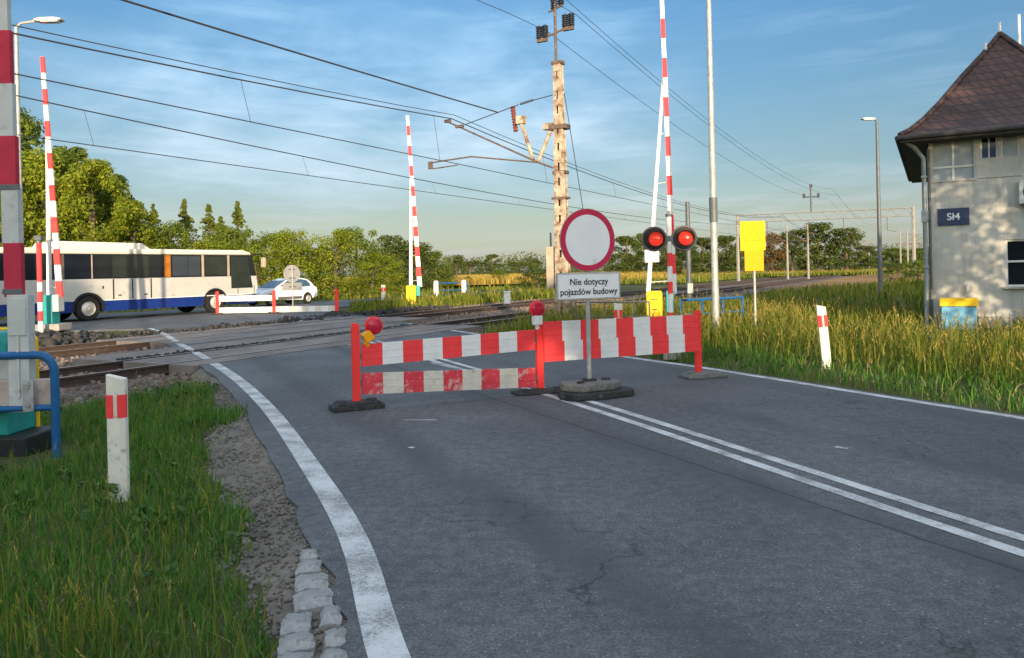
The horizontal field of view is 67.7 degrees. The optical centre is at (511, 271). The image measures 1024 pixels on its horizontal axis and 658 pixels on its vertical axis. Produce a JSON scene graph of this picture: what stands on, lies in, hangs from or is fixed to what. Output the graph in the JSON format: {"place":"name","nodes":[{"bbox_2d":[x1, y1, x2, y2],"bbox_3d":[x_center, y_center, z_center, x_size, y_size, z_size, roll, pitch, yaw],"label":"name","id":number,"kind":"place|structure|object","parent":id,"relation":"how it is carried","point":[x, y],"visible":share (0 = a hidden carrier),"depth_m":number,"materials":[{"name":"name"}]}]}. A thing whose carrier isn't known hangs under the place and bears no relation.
{"place":"outdoors","nodes":[
{"label":"outdoors","id":0,"kind":"place"},
{"bbox_2d":[187,383,346,657],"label":"shoulder gravel","id":1,"kind":"structure","parent":0,"point":[262,518],"depth_m":5.06,"materials":[{"name":"gravel"}]},
{"bbox_2d":[0,275,696,319],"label":"roadside grass","id":2,"kind":"structure","parent":0,"point":[347,296],"depth_m":60.37,"materials":[{"name":"plant"}]},
{"bbox_2d":[321,282,521,286],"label":"grain field","id":3,"kind":"structure","parent":0,"point":[478,284],"depth_m":88.06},
{"bbox_2d":[261,270,685,286],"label":"grain crop","id":4,"kind":"object","parent":3,"relation":"on","point":[481,279],"visible":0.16,"depth_m":97.67,"materials":[{"name":"yellow plant"}]},
{"bbox_2d":[0,288,1023,657],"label":"road","id":5,"kind":"structure","parent":0,"point":[504,522],"depth_m":5.08,"materials":[{"name":"asphalt"}]},
{"bbox_2d":[35,57,71,330],"bbox_3d":[-15.166,-2.557,25.000,0.910,8.940,0.750,-1,0,0],"label":"crossing barrier","id":6,"kind":"object","parent":5,"relation":"on","point":[53,306],"visible":0.83,"depth_m":24.92,"materials":[{"name":"metal"}]},
{"bbox_2d":[0,241,265,320],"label":"bus","id":7,"kind":"object","parent":5,"relation":"on","point":[97,277],"visible":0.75,"depth_m":32.80,"materials":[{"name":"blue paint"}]},
{"bbox_2d":[210,289,343,314],"bbox_3d":[-10.408,1.323,33.745,6.059,1.027,0.323,-1,0,5],"label":"road barrier","id":8,"kind":"object","parent":5,"relation":"on","point":[273,309],"visible":0.99,"depth_m":33.78,"materials":[{"name":"white plastic"}]},
{"bbox_2d":[248,278,317,305],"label":"white car","id":9,"kind":"object","parent":5,"relation":"on","point":[307,293],"visible":0.58,"depth_m":44.23,"materials":[{"name":"paint"}]},
{"bbox_2d":[160,333,410,657],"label":"road edge marking","id":10,"kind":"object","parent":5,"relation":"on","point":[382,636],"visible":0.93,"depth_m":4.44,"materials":[{"name":"white paint"}]},
{"bbox_2d":[282,265,301,305],"bbox_3d":[-9.943,0.736,34.584,0.930,2.120,0.078,-1,0,-39],"label":"road sign","id":11,"kind":"object","parent":5,"relation":"on","point":[291,273],"visible":1,"depth_m":34.56,"materials":[{"name":"metal"}]},
{"bbox_2d":[328,323,537,412],"bbox_3d":[-0.923,1.108,9.631,2.736,1.027,0.300,-1,0,-26],"label":"road barrier","id":12,"kind":"object","parent":5,"relation":"on","point":[383,353],"visible":1,"depth_m":9.53,"materials":[{"name":"red plastic"}]},
{"bbox_2d":[360,316,382,346],"bbox_3d":[-1.694,0.725,9.250,0.271,0.371,0.116,-1,0,-28],"label":"warning lamp","id":13,"kind":"object","parent":12,"relation":"attached to","point":[373,325],"visible":1,"depth_m":9.21,"materials":[{"name":"red plastic"}]},
{"bbox_2d":[556,209,633,401],"bbox_3d":[1.021,0.387,9.651,1.013,2.390,0.559,-1,0,-24],"label":"road sign","id":14,"kind":"object","parent":5,"relation":"on","point":[587,240],"visible":1,"depth_m":9.68,"materials":[{"name":"metal"}]},
{"bbox_2d":[511,310,727,395],"bbox_3d":[1.540,1.047,10.607,3.344,1.037,0.415,-1,0,-23],"label":"road barrier","id":15,"kind":"object","parent":5,"relation":"on","point":[612,337],"visible":0.96,"depth_m":10.56,"materials":[{"name":"red plastic"}]},
{"bbox_2d":[529,300,544,329],"bbox_3d":[0.337,0.572,10.093,0.224,0.392,0.116,-1,0,-28],"label":"warning lamp","id":16,"kind":"object","parent":15,"relation":"attached to","point":[536,309],"visible":1,"depth_m":10.05,"materials":[{"name":"red plastic"}]},
{"bbox_2d":[282,315,1023,556],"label":"line marking","id":17,"kind":"object","parent":5,"relation":"on","point":[975,537],"visible":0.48,"depth_m":5.58,"materials":[{"name":"white paint"}]},
{"bbox_2d":[407,323,1023,418],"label":"road edge marking","id":18,"kind":"object","parent":5,"relation":"on","point":[955,407],"visible":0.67,"depth_m":9.65,"materials":[{"name":"white paint"}]},
{"bbox_2d":[0,265,1023,657],"bbox_3d":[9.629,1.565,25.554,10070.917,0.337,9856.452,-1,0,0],"label":"ground","id":19,"kind":"structure","parent":0,"point":[250,579],"depth_m":5.14,"materials":[{"name":"plant"}]},
{"bbox_2d":[0,351,60,457],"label":"blue railing","id":20,"kind":"object","parent":19,"relation":"on","point":[41,394],"visible":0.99,"depth_m":7.26,"materials":[{"name":"metal"}]},
{"bbox_2d":[0,0,61,456],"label":"crossing barrier","id":21,"kind":"object","parent":19,"relation":"on","point":[19,431],"visible":0.86,"depth_m":7.29,"materials":[{"name":"metal"}]},
{"bbox_2d":[0,107,69,246],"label":"deciduous tree","id":22,"kind":"object","parent":19,"relation":"on","point":[28,126],"visible":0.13,"depth_m":59.22,"materials":[{"name":"green plant"}]},
{"bbox_2d":[34,235,43,332],"bbox_3d":[-14.966,0.430,24.200,0.500,3.160,0.500,-1,0,0],"label":"striped post","id":23,"kind":"object","parent":19,"relation":"on","point":[39,284],"visible":0.73,"depth_m":24.14,"materials":[{"name":"white paint"}]},
{"bbox_2d":[14,17,64,242],"bbox_3d":[-13.122,-2.458,21.300,1.402,9.250,0.260,-1,0,0],"label":"street lamp","id":24,"kind":"object","parent":19,"relation":"on","point":[50,20],"visible":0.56,"depth_m":21.27,"materials":[{"name":"metal"}]},
{"bbox_2d":[0,148,96,246],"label":"deciduous tree","id":25,"kind":"object","parent":19,"relation":"on","point":[35,172],"visible":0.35,"depth_m":55.26,"materials":[{"name":"green plant"}]},
{"bbox_2d":[24,145,128,245],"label":"deciduous tree","id":26,"kind":"object","parent":19,"relation":"on","point":[72,154],"visible":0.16,"depth_m":60.57,"materials":[{"name":"green plant"}]},
{"bbox_2d":[0,550,167,657],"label":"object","id":27,"kind":"object","parent":19,"relation":"on","point":[77,622],"visible":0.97,"depth_m":3.41,"materials":[{"name":"green plant"}]},
{"bbox_2d":[37,157,145,242],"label":"deciduous tree","id":28,"kind":"object","parent":19,"relation":"on","point":[83,177],"visible":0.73,"depth_m":54.26,"materials":[{"name":"green plant"}]},
{"bbox_2d":[66,174,150,248],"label":"deciduous tree","id":29,"kind":"object","parent":19,"relation":"on","point":[103,198],"visible":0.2,"depth_m":58.58,"materials":[{"name":"green plant"}]},
{"bbox_2d":[105,374,129,502],"bbox_3d":[-2.991,1.376,5.795,0.143,1.204,0.082,-1,0,-8],"label":"guide post","id":30,"kind":"object","parent":19,"relation":"on","point":[116,395],"visible":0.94,"depth_m":5.76,"materials":[{"name":"plastic"}]},
{"bbox_2d":[0,378,258,657],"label":"broadleaf weeds","id":31,"kind":"object","parent":19,"relation":"on","point":[145,509],"visible":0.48,"depth_m":5.34,"materials":[{"name":"green plant"}]},
{"bbox_2d":[98,199,169,248],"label":"deciduous tree","id":32,"kind":"object","parent":19,"relation":"on","point":[143,214],"visible":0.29,"depth_m":56.51,"materials":[{"name":"green plant"}]},
{"bbox_2d":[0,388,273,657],"bbox_3d":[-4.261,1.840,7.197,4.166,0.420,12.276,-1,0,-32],"label":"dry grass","id":33,"kind":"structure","parent":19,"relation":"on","point":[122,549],"depth_m":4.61,"materials":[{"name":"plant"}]},
{"bbox_2d":[0,377,276,657],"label":"verge grass","id":34,"kind":"structure","parent":19,"relation":"on","point":[97,550],"depth_m":4.79,"materials":[{"name":"plant"}]},
{"bbox_2d":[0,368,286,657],"bbox_3d":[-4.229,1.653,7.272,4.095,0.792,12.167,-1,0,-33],"label":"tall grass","id":35,"kind":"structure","parent":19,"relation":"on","point":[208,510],"depth_m":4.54,"materials":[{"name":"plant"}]},
{"bbox_2d":[136,219,198,249],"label":"roadside bush","id":36,"kind":"object","parent":19,"relation":"on","point":[171,231],"visible":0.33,"depth_m":58.49,"materials":[{"name":"green plant"}]},
{"bbox_2d":[173,199,199,249],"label":"conifer tree","id":37,"kind":"object","parent":19,"relation":"on","point":[185,220],"visible":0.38,"depth_m":75.84,"materials":[{"name":"green plant"}]},
{"bbox_2d":[158,401,248,428],"bbox_3d":[-3.545,1.662,8.992,0.862,0.250,1.019,-1,0,0],"label":"grass tuft","id":38,"kind":"object","parent":19,"relation":"on","point":[233,412],"visible":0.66,"depth_m":8.91,"materials":[{"name":"plant"}]},
{"bbox_2d":[197,204,216,249],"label":"conifer tree","id":39,"kind":"object","parent":19,"relation":"on","point":[209,219],"visible":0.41,"depth_m":75.84,"materials":[{"name":"green plant"}]},
{"bbox_2d":[203,226,267,285],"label":"roadside bush","id":40,"kind":"object","parent":19,"relation":"on","point":[230,234],"visible":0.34,"depth_m":59.57,"materials":[{"name":"green plant"}]},
{"bbox_2d":[162,346,346,657],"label":"verge shoulder","id":41,"kind":"object","parent":19,"relation":"on","point":[291,557],"visible":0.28,"depth_m":5.48},
{"bbox_2d":[280,612,311,637],"bbox_3d":[-0.997,1.650,3.529,0.148,0.105,0.213,-1,0,-11],"label":"granite sett","id":42,"kind":"object","parent":41,"relation":"on","point":[291,623],"visible":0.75,"depth_m":3.49,"materials":[{"name":"stone"}]},
{"bbox_2d":[277,631,315,656],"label":"granite sett","id":43,"kind":"object","parent":41,"relation":"on","point":[302,641],"visible":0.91,"depth_m":3.30,"materials":[{"name":"stone"}]},
{"bbox_2d":[295,558,321,577],"bbox_3d":[-1.116,1.653,4.212,0.145,0.106,0.185,-1,0,-8],"label":"granite sett","id":44,"kind":"object","parent":41,"relation":"on","point":[311,566],"visible":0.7,"depth_m":4.16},
{"bbox_2d":[294,573,328,593],"bbox_3d":[-1.047,1.651,4.000,0.180,0.105,0.213,-1,0,-13],"label":"granite sett","id":45,"kind":"object","parent":41,"relation":"on","point":[303,582],"visible":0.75,"depth_m":3.96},
{"bbox_2d":[292,587,333,615],"bbox_3d":[-0.984,1.650,3.787,0.205,0.106,0.236,-1,0,-17],"label":"granite sett","id":46,"kind":"object","parent":41,"relation":"on","point":[314,601],"visible":0.72,"depth_m":3.73,"materials":[{"name":"stone"}]},
{"bbox_2d":[319,605,341,632],"bbox_3d":[-0.851,1.647,3.597,0.108,0.106,0.203,-1,0,-10],"label":"granite sett","id":47,"kind":"object","parent":41,"relation":"on","point":[330,616],"visible":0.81,"depth_m":3.54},
{"bbox_2d":[323,626,346,651],"bbox_3d":[-0.783,1.645,3.377,0.108,0.106,0.180,-1,0,-9],"label":"granite sett","id":48,"kind":"object","parent":41,"relation":"on","point":[334,637],"visible":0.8,"depth_m":3.34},
{"bbox_2d":[238,244,285,286],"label":"roadside bush","id":49,"kind":"object","parent":19,"relation":"on","point":[270,265],"visible":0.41,"depth_m":56.66,"materials":[{"name":"green plant"}]},
{"bbox_2d":[245,230,307,285],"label":"roadside bush","id":50,"kind":"object","parent":19,"relation":"on","point":[263,243],"visible":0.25,"depth_m":58.99,"materials":[{"name":"green plant"}]},
{"bbox_2d":[258,227,325,296],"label":"roadside bush","id":51,"kind":"object","parent":19,"relation":"on","point":[289,246],"visible":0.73,"depth_m":57.19,"materials":[{"name":"green plant"}]},
{"bbox_2d":[281,247,346,295],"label":"roadside bush","id":52,"kind":"object","parent":19,"relation":"on","point":[308,256],"visible":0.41,"depth_m":58.23,"materials":[{"name":"green plant"}]},
{"bbox_2d":[300,228,364,298],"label":"roadside bush","id":53,"kind":"object","parent":19,"relation":"on","point":[340,237],"visible":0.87,"depth_m":57.42,"materials":[{"name":"green plant"}]},
{"bbox_2d":[323,226,388,294],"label":"roadside bush","id":54,"kind":"object","parent":19,"relation":"on","point":[358,235],"visible":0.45,"depth_m":61.39,"materials":[{"name":"green plant"}]},
{"bbox_2d":[341,262,402,297],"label":"roadside bush","id":55,"kind":"object","parent":19,"relation":"on","point":[368,267],"visible":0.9,"depth_m":56.84,"materials":[{"name":"green plant"}]},
{"bbox_2d":[39,298,708,412],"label":"ballast stones","id":56,"kind":"object","parent":19,"relation":"on","point":[63,362],"visible":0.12,"depth_m":14.23,"materials":[{"name":"gravel"}]},
{"bbox_2d":[355,251,414,294],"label":"roadside bush","id":57,"kind":"object","parent":19,"relation":"on","point":[380,258],"visible":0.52,"depth_m":61.61,"materials":[{"name":"green plant"}]},
{"bbox_2d":[360,234,424,293],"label":"roadside bush","id":58,"kind":"object","parent":19,"relation":"on","point":[396,241],"visible":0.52,"depth_m":65.39,"materials":[{"name":"green plant"}]},
{"bbox_2d":[406,115,421,302],"bbox_3d":[-5.230,-3.112,39.513,0.975,9.940,0.750,-1,0,-8],"label":"crossing barrier","id":59,"kind":"object","parent":19,"relation":"on","point":[412,291],"visible":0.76,"depth_m":39.46,"materials":[{"name":"metal"}]},
{"bbox_2d":[391,241,444,291],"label":"roadside bush","id":60,"kind":"object","parent":19,"relation":"on","point":[423,250],"visible":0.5,"depth_m":69.53,"materials":[{"name":"green plant"}]},
{"bbox_2d":[406,250,457,288],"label":"roadside bush","id":61,"kind":"object","parent":19,"relation":"on","point":[437,255],"visible":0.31,"depth_m":83.88,"materials":[{"name":"green plant"}]},
{"bbox_2d":[39,274,860,402],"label":"ballast bed","id":62,"kind":"object","parent":19,"relation":"on","point":[75,392],"visible":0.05,"depth_m":48.93,"materials":[{"name":"gravel"}]},
{"bbox_2d":[35,303,452,359],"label":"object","id":63,"kind":"object","parent":62,"relation":"on","point":[48,337],"visible":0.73,"depth_m":22.40,"materials":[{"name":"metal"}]},
{"bbox_2d":[96,317,429,348],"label":"crossing deck","id":64,"kind":"structure","parent":62,"relation":"on","point":[157,344],"depth_m":22.61,"materials":[{"name":"grey concrete"}]},
{"bbox_2d":[72,324,481,373],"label":"crossing deck","id":65,"kind":"structure","parent":62,"relation":"on","point":[188,367],"depth_m":17.15,"materials":[{"name":"grey concrete"}]},
{"bbox_2d":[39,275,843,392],"bbox_3d":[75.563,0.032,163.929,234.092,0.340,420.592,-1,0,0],"label":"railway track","id":66,"kind":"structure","parent":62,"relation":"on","point":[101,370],"depth_m":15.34,"materials":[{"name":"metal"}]},
{"bbox_2d":[39,267,885,359],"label":"railway track","id":67,"kind":"structure","parent":62,"relation":"on","point":[69,350],"depth_m":29.19,"materials":[{"name":"metal"}]},
{"bbox_2d":[349,286,554,311],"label":"island grass","id":68,"kind":"structure","parent":19,"relation":"on","point":[456,299],"depth_m":42.08,"materials":[{"name":"plant"}]},
{"bbox_2d":[428,0,582,319],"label":"catenary mast","id":69,"kind":"object","parent":19,"relation":"on","point":[556,261],"visible":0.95,"depth_m":22.56,"materials":[{"name":"beige paint"}]},
{"bbox_2d":[121,0,498,112],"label":"feeder wire","id":70,"kind":"object","parent":69,"relation":"attached to","point":[173,15],"visible":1,"depth_m":15.02,"materials":[{"name":"metal"}]},
{"bbox_2d":[12,24,875,247],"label":"overhead line","id":71,"kind":"object","parent":69,"relation":"hanging from","point":[318,95],"visible":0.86,"depth_m":17.85,"materials":[{"name":"metal"}]},
{"bbox_2d":[512,268,546,289],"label":"roadside bush","id":72,"kind":"object","parent":19,"relation":"on","point":[536,277],"visible":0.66,"depth_m":65.46,"materials":[{"name":"green plant"}]},
{"bbox_2d":[260,243,928,279],"bbox_3d":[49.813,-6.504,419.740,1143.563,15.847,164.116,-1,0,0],"label":"forest","id":73,"kind":"object","parent":19,"relation":"on","point":[572,268],"visible":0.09,"depth_m":426.89,"materials":[{"name":"plant"}]},
{"bbox_2d":[603,235,647,273],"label":"deciduous tree","id":74,"kind":"object","parent":19,"relation":"on","point":[629,260],"visible":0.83,"depth_m":148.82,"materials":[{"name":"green plant"}]},
{"bbox_2d":[474,288,828,344],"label":"tall grass","id":75,"kind":"structure","parent":19,"relation":"on","point":[525,324],"depth_m":19.66,"materials":[{"name":"plant"}]},
{"bbox_2d":[645,0,676,316],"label":"crossing barrier","id":76,"kind":"object","parent":19,"relation":"on","point":[654,298],"visible":0.73,"depth_m":19.64,"materials":[{"name":"metal"}]},
{"bbox_2d":[641,210,696,359],"bbox_3d":[2.864,0.235,13.829,0.994,2.700,0.395,-1,0,9],"label":"crossing signal","id":77,"kind":"object","parent":19,"relation":"on","point":[680,238],"visible":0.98,"depth_m":13.83,"materials":[{"name":"white paint"}]},
{"bbox_2d":[685,202,692,302],"bbox_3d":[6.941,-0.533,30.000,0.400,4.450,0.400,-1,0,0],"label":"signal post","id":78,"kind":"object","parent":19,"relation":"on","point":[688,266],"visible":0.54,"depth_m":29.92,"materials":[{"name":"grey metal"}]},
{"bbox_2d":[683,237,719,273],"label":"deciduous tree","id":79,"kind":"object","parent":19,"relation":"on","point":[703,243],"visible":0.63,"depth_m":148.40,"materials":[{"name":"green plant"}]},
{"bbox_2d":[706,0,719,335],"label":"street lamp","id":80,"kind":"object","parent":19,"relation":"on","point":[713,215],"visible":0.92,"depth_m":17.02,"materials":[{"name":"metal"}]},
{"bbox_2d":[706,235,744,273],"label":"deciduous tree","id":81,"kind":"object","parent":19,"relation":"on","point":[727,265],"visible":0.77,"depth_m":150.13,"materials":[{"name":"green plant"}]},
{"bbox_2d":[740,221,765,337],"bbox_3d":[5.449,0.291,17.214,0.540,2.870,0.070,-1,0,14],"label":"warning sign","id":82,"kind":"object","parent":19,"relation":"on","point":[752,240],"visible":0.96,"depth_m":17.18,"materials":[{"name":"metal"}]},
{"bbox_2d":[497,328,1023,413],"bbox_3d":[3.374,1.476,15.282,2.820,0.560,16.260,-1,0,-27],"label":"verge grass","id":83,"kind":"structure","parent":19,"relation":"on","point":[794,362],"depth_m":10.94,"materials":[{"name":"plant"}]},
{"bbox_2d":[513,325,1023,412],"bbox_3d":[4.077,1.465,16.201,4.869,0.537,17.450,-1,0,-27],"label":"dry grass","id":84,"kind":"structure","parent":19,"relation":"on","point":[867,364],"depth_m":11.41,"materials":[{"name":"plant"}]},
{"bbox_2d":[528,291,1023,388],"bbox_3d":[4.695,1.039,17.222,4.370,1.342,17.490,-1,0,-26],"label":"tall grass","id":85,"kind":"structure","parent":19,"relation":"on","point":[976,352],"depth_m":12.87,"materials":[{"name":"plant"}]},
{"bbox_2d":[763,231,789,271],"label":"deciduous tree","id":86,"kind":"object","parent":19,"relation":"on","point":[779,253],"visible":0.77,"depth_m":148.64,"materials":[{"name":"green plant"}]},
{"bbox_2d":[765,223,788,278],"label":"railway mast","id":87,"kind":"object","parent":19,"relation":"on","point":[787,260],"visible":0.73,"depth_m":99.92,"materials":[{"name":"grey concrete"}]},
{"bbox_2d":[16,95,818,245],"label":"overhead line","id":88,"kind":"object","parent":87,"relation":"hanging from","point":[292,154],"visible":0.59,"depth_m":23.87,"materials":[{"name":"metal"}]},
{"bbox_2d":[771,229,809,271],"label":"deciduous tree","id":89,"kind":"object","parent":19,"relation":"on","point":[795,242],"visible":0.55,"depth_m":150.84,"materials":[{"name":"green plant"}]},
{"bbox_2d":[682,275,929,318],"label":"meadow grass","id":90,"kind":"structure","parent":19,"relation":"on","point":[912,292],"depth_m":36.73,"materials":[{"name":"plant"}]},
{"bbox_2d":[792,222,842,271],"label":"deciduous tree","id":91,"kind":"object","parent":19,"relation":"on","point":[817,249],"visible":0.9,"depth_m":148.59,"materials":[{"name":"green plant"}]},
{"bbox_2d":[816,305,830,368],"bbox_3d":[4.986,1.168,12.164,0.143,1.300,0.082,-6,-1,8],"label":"guide post","id":92,"kind":"object","parent":19,"relation":"on","point":[822,321],"visible":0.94,"depth_m":12.13,"materials":[{"name":"plastic"}]},
{"bbox_2d":[736,184,915,280],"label":"railway gantry","id":93,"kind":"object","parent":19,"relation":"on","point":[912,212],"visible":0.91,"depth_m":85.01,"materials":[{"name":"grey metal"}]},
{"bbox_2d":[758,273,923,291],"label":"trackside earth","id":94,"kind":"structure","parent":19,"relation":"on","point":[864,278],"depth_m":76.44,"materials":[{"name":"soil"}]},
{"bbox_2d":[824,227,866,270],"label":"deciduous tree","id":95,"kind":"object","parent":19,"relation":"on","point":[854,236],"visible":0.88,"depth_m":146.91,"materials":[{"name":"green plant"}]},
{"bbox_2d":[853,245,884,270],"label":"deciduous tree","id":96,"kind":"object","parent":19,"relation":"on","point":[866,261],"visible":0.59,"depth_m":163.68,"materials":[{"name":"green plant"}]},
{"bbox_2d":[860,117,882,293],"bbox_3d":[18.699,-3.280,39.639,1.012,9.450,0.270,-1,0,-10],"label":"street lamp","id":97,"kind":"object","parent":19,"relation":"on","point":[880,263],"visible":0.96,"depth_m":39.62,"materials":[{"name":"grey metal"}]},
{"bbox_2d":[896,259,928,286],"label":"roadside bush","id":98,"kind":"object","parent":19,"relation":"on","point":[917,264],"visible":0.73,"depth_m":49.89,"materials":[{"name":"green plant"}]},
{"bbox_2d":[939,298,977,329],"bbox_3d":[11.031,1.073,18.852,0.820,0.855,0.500,-1,0,29],"label":"utility cabinet","id":99,"kind":"object","parent":19,"relation":"on","point":[951,306],"visible":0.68,"depth_m":18.66,"materials":[{"name":"metal"}]},
{"bbox_2d":[894,14,1023,327],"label":"signal building","id":100,"kind":"structure","parent":19,"relation":"on","point":[960,144],"depth_m":19.14,"materials":[{"name":"paint"}]},
{"bbox_2d":[933,140,973,180],"bbox_3d":[11.153,-2.834,19.312,0.880,1.000,0.080,-1,0,29],"label":"window","id":101,"kind":"structure","parent":100,"relation":"in","point":[951,160],"depth_m":19.28,"materials":[{"name":"glass"}]},
{"bbox_2d":[980,138,997,157],"bbox_3d":[11.821,-3.119,18.941,0.370,0.580,0.085,-1,0,29],"label":"window","id":102,"kind":"structure","parent":100,"relation":"in","point":[988,147],"depth_m":18.93,"materials":[{"name":"white glass"}]},
{"bbox_2d":[1001,136,1019,156],"bbox_3d":[12.211,-3.128,18.723,0.390,0.580,0.069,-1,0,29],"label":"window","id":103,"kind":"structure","parent":100,"relation":"in","point":[1010,146],"depth_m":18.71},
{"bbox_2d":[1003,239,1023,288],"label":"window","id":104,"kind":"structure","parent":100,"relation":"in","point":[1014,248],"depth_m":18.71,"materials":[{"name":"black glass"}]},
{"bbox_2d":[11,0,1023,277],"label":"sky","id":105,"kind":"structure","parent":0,"point":[794,81],"materials":[{"name":"blue"}]},
{"label":"meadow field","id":106,"kind":"structure","parent":0,"visible":0},
{"bbox_2d":[692,268,923,276],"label":"meadow grass","id":107,"kind":"structure","parent":106,"relation":"on","point":[863,271],"depth_m":116.90,"materials":[{"name":"plant"}]},
{"label":"meadow field","id":108,"kind":"structure","parent":0,"visible":0},
{"bbox_2d":[509,270,793,285],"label":"meadow grass","id":109,"kind":"structure","parent":108,"relation":"on","point":[700,277],"depth_m":90.90,"materials":[{"name":"plant"}]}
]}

